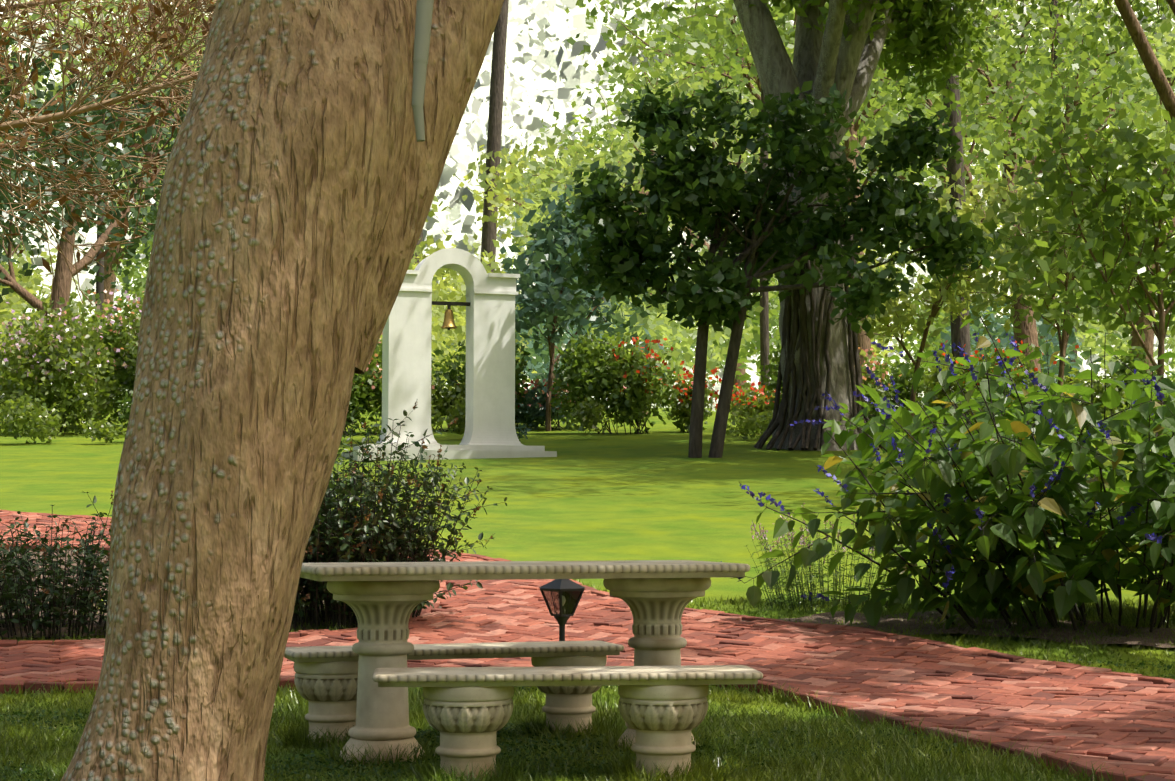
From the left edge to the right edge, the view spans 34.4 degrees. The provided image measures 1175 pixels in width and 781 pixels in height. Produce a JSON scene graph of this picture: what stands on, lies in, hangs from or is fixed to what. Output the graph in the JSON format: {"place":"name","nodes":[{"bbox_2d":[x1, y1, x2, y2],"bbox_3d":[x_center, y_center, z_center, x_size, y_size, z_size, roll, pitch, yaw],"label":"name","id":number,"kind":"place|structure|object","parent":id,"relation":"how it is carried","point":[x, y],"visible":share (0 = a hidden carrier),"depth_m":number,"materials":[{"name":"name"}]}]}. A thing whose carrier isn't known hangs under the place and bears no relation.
{"place":"outdoors","nodes":[
{"label":"outdoors","id":0,"kind":"place"},
{"bbox_2d":[0,408,1174,780],"bbox_3d":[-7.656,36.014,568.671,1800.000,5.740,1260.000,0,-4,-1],"label":"lawn","id":1,"kind":"structure","parent":0,"point":[654,492],"depth_m":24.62,"materials":[{"name":"green plant"}]},
{"bbox_2d":[0,23,78,225],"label":"tree","id":2,"kind":"object","parent":1,"relation":"on","point":[44,71],"visible":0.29,"depth_m":54.13,"materials":[{"name":"green plant"}]},
{"bbox_2d":[0,491,113,639],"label":"bush","id":3,"kind":"object","parent":1,"relation":"on","point":[21,591],"visible":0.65,"depth_m":12.78,"materials":[{"name":"green plant"}]},
{"bbox_2d":[0,38,206,409],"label":"tree","id":4,"kind":"object","parent":1,"relation":"on","point":[62,280],"visible":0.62,"depth_m":46.98,"materials":[{"name":"green plant"}]},
{"bbox_2d":[0,0,207,324],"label":"tree","id":5,"kind":"object","parent":1,"relation":"on","point":[112,277],"visible":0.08,"depth_m":77.56,"materials":[{"name":"green plant"}]},
{"bbox_2d":[0,0,215,189],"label":"tree","id":6,"kind":"object","parent":1,"relation":"on","point":[79,23],"depth_m":58.92,"materials":[{"name":"green plant"}]},
{"bbox_2d":[0,0,216,304],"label":"tree","id":7,"kind":"object","parent":1,"relation":"on","point":[156,36],"visible":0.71,"depth_m":12.62,"materials":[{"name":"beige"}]},
{"bbox_2d":[95,109,126,311],"bbox_3d":[-14.395,-3.851,56.047,2.000,10.000,0.247,0,-4,-1],"label":"pine tree","id":8,"kind":"object","parent":1,"relation":"on","point":[99,287],"visible":0.06,"depth_m":55.94,"materials":[{"name":"brown plant"}]},
{"bbox_2d":[0,549,355,636],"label":"soil bed","id":9,"kind":"object","parent":1,"relation":"on","point":[96,626],"visible":0.04,"depth_m":13.36,"materials":[{"name":"black soil"}]},
{"bbox_2d":[291,401,506,630],"bbox_3d":[-1.704,0.869,13.455,2.252,1.707,2.264,0,-4,-1],"label":"bush","id":10,"kind":"object","parent":9,"relation":"on","point":[353,531],"visible":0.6,"depth_m":13.22,"materials":[{"name":"green plant"}]},
{"bbox_2d":[61,0,503,780],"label":"tree","id":11,"kind":"object","parent":1,"relation":"on","point":[309,156],"visible":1,"depth_m":4.55,"materials":[{"name":"brown plant"}]},
{"bbox_2d":[412,230,422,264],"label":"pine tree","id":12,"kind":"object","parent":1,"relation":"on","point":[419,241],"visible":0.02,"depth_m":59.97,"materials":[{"name":"green plant"}]},
{"bbox_2d":[408,196,471,294],"bbox_3d":[-7.515,-4.247,56.184,8.614,10.780,9.041,0,-4,-1],"label":"tree","id":13,"kind":"object","parent":1,"relation":"on","point":[429,242],"depth_m":56.46,"materials":[{"name":"green plant"}]},
{"bbox_2d":[342,248,556,460],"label":"bell arch","id":14,"kind":"structure","parent":1,"relation":"on","point":[490,429],"depth_m":33.82,"materials":[{"name":"white paint"}]},
{"bbox_2d":[284,640,623,745],"bbox_3d":[-0.610,1.387,8.618,1.535,0.450,0.385,1,-4,-18],"label":"stone bench","id":15,"kind":"object","parent":1,"relation":"on","point":[326,680],"visible":0.77,"depth_m":8.47,"materials":[{"name":"beige stone"}]},
{"bbox_2d":[480,0,508,271],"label":"pine tree","id":16,"kind":"object","parent":1,"relation":"on","point":[489,229],"visible":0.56,"depth_m":63.69,"materials":[{"name":"brown plant"}]},
{"bbox_2d":[300,560,749,766],"bbox_3d":[-0.301,1.152,8.016,1.841,0.840,0.801,1,-4,-17],"label":"stone table","id":17,"kind":"object","parent":1,"relation":"on","point":[382,600],"visible":0.83,"depth_m":7.77,"materials":[{"name":"beige stone"}]},
{"bbox_2d":[539,579,584,640],"bbox_3d":[-0.143,1.365,10.691,0.197,0.707,0.197,3,-5,-41],"label":"garden lantern","id":18,"kind":"object","parent":1,"relation":"on","point":[562,597],"visible":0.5,"depth_m":10.69,"materials":[{"name":"black metal"}]},
{"bbox_2d":[453,125,672,387],"bbox_3d":[-0.325,-3.991,63.629,7.530,10.006,6.633,2,-5,-32],"label":"tree","id":19,"kind":"object","parent":1,"relation":"on","point":[507,201],"visible":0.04,"depth_m":63.05,"materials":[{"name":"green plant"}]},
{"bbox_2d":[372,665,762,780],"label":"stone bench","id":20,"kind":"object","parent":1,"relation":"on","point":[663,710],"visible":0.96,"depth_m":7.15,"materials":[{"name":"beige stone"}]},
{"bbox_2d":[0,0,1174,407],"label":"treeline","id":21,"kind":"object","parent":1,"relation":"on","point":[546,72],"visible":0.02,"depth_m":99.87,"materials":[{"name":"green plant"}]},
{"bbox_2d":[0,200,1174,412],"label":"shrubs","id":22,"kind":"object","parent":1,"relation":"on","point":[662,326],"visible":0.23,"depth_m":58.08,"materials":[{"name":"green plant"}]},
{"bbox_2d":[0,278,1174,443],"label":"border shrub","id":23,"kind":"object","parent":1,"relation":"on","point":[68,376],"visible":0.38,"depth_m":42.38,"materials":[{"name":"green plant"}]},
{"bbox_2d":[500,181,683,430],"bbox_3d":[-0.291,-1.794,44.185,4.178,6.102,6.962,-1,-4,19],"label":"tree","id":24,"kind":"object","parent":1,"relation":"on","point":[548,296],"visible":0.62,"depth_m":43.34,"materials":[{"name":"green plant"}]},
{"bbox_2d":[505,0,790,407],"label":"tree","id":25,"kind":"object","parent":1,"relation":"on","point":[592,137],"visible":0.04,"depth_m":77.92,"materials":[{"name":"green plant"}]},
{"bbox_2d":[479,41,861,413],"bbox_3d":[2.304,-4.355,55.837,11.172,11.072,8.118,0,-4,-1],"label":"tree","id":26,"kind":"object","parent":1,"relation":"on","point":[547,182],"visible":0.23,"depth_m":54.95,"materials":[{"name":"green plant"}]},
{"bbox_2d":[565,0,942,414],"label":"tree","id":27,"kind":"object","parent":1,"relation":"on","point":[735,53],"visible":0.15,"depth_m":53.96,"materials":[{"name":"green plant"}]},
{"bbox_2d":[760,3,769,394],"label":"pine tree","id":28,"kind":"object","parent":1,"relation":"on","point":[764,329],"visible":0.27,"depth_m":52.06,"materials":[{"name":"brown plant"}]},
{"bbox_2d":[558,78,1007,457],"bbox_3d":[3.514,-2.078,33.841,7.414,7.198,5.121,-2,-4,22],"label":"dark tree","id":29,"kind":"object","parent":1,"relation":"on","point":[761,232],"visible":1,"depth_m":33.19,"materials":[{"name":"green plant"}]},
{"bbox_2d":[746,503,902,611],"bbox_3d":[1.837,1.283,14.494,1.325,0.849,1.030,0,-4,-1],"label":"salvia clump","id":30,"kind":"object","parent":1,"relation":"on","point":[802,586],"visible":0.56,"depth_m":14.45,"materials":[{"name":"green plant"}]},
{"bbox_2d":[664,0,1001,450],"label":"old tree","id":31,"kind":"object","parent":1,"relation":"on","point":[840,43],"visible":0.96,"depth_m":36.54,"materials":[{"name":"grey plant"}]},
{"bbox_2d":[732,0,1061,406],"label":"tree","id":32,"kind":"object","parent":1,"relation":"on","point":[992,10],"visible":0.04,"depth_m":65.55,"materials":[{"name":"green plant"}]},
{"bbox_2d":[848,163,1065,416],"bbox_3d":[7.396,-1.801,41.679,4.205,6.137,7.175,3,-5,-42],"label":"tree","id":33,"kind":"object","parent":1,"relation":"on","point":[902,318],"visible":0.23,"depth_m":41.06,"materials":[{"name":"green plant"}]},
{"bbox_2d":[943,9,970,366],"bbox_3d":[5.094,-24.018,47.751,15.052,50.597,18.494,0,-4,-1],"label":"pine tree","id":34,"kind":"object","parent":1,"relation":"on","point":[961,336],"visible":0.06,"depth_m":46.24,"materials":[{"name":"brown plant"}]},
{"bbox_2d":[779,611,1174,647],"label":"soil bed","id":35,"kind":"object","parent":1,"relation":"on","point":[887,622],"visible":0.54,"depth_m":13.19,"materials":[{"name":"brown soil"}]},
{"bbox_2d":[721,310,1174,631],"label":"leaf shrub","id":36,"kind":"object","parent":35,"relation":"on","point":[1049,500],"visible":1,"depth_m":12.94,"materials":[{"name":"green plant"}]},
{"bbox_2d":[850,0,1174,385],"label":"tree","id":37,"kind":"object","parent":1,"relation":"on","point":[1004,88],"visible":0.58,"depth_m":46.56,"materials":[{"name":"green plant"}]},
{"bbox_2d":[870,0,1174,119],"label":"tree","id":38,"kind":"object","parent":1,"relation":"on","point":[1135,31],"visible":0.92,"depth_m":37.46,"materials":[{"name":"green plant"}]},
{"bbox_2d":[930,0,1173,372],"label":"tree","id":39,"kind":"object","parent":1,"relation":"on","point":[1110,28],"visible":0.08,"depth_m":80.83,"materials":[{"name":"green plant"}]},
{"bbox_2d":[950,79,1174,436],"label":"tree","id":40,"kind":"object","parent":1,"relation":"on","point":[1109,196],"visible":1,"depth_m":29.38,"materials":[{"name":"green plant"}]},
{"bbox_2d":[1048,0,1077,402],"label":"pine tree","id":41,"kind":"object","parent":1,"relation":"on","point":[1054,59],"depth_m":60.87,"materials":[{"name":"brown plant"}]},
{"bbox_2d":[954,145,1173,424],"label":"tree","id":42,"kind":"object","parent":1,"relation":"on","point":[1051,315],"visible":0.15,"depth_m":38.15,"materials":[{"name":"green plant"}]},
{"bbox_2d":[1093,0,1174,373],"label":"tree","id":43,"kind":"object","parent":1,"relation":"on","point":[1149,339],"visible":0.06,"depth_m":51.89,"materials":[{"name":"green plant"}]},
{"bbox_2d":[1134,17,1174,138],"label":"tree","id":44,"kind":"object","parent":1,"relation":"on","point":[1162,59],"visible":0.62,"depth_m":47.32,"materials":[{"name":"green plant"}]},
{"bbox_2d":[0,510,1174,780],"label":"brick path","id":45,"kind":"structure","parent":0,"point":[1078,716],"depth_m":11.25,"materials":[{"name":"brick"}]}
]}

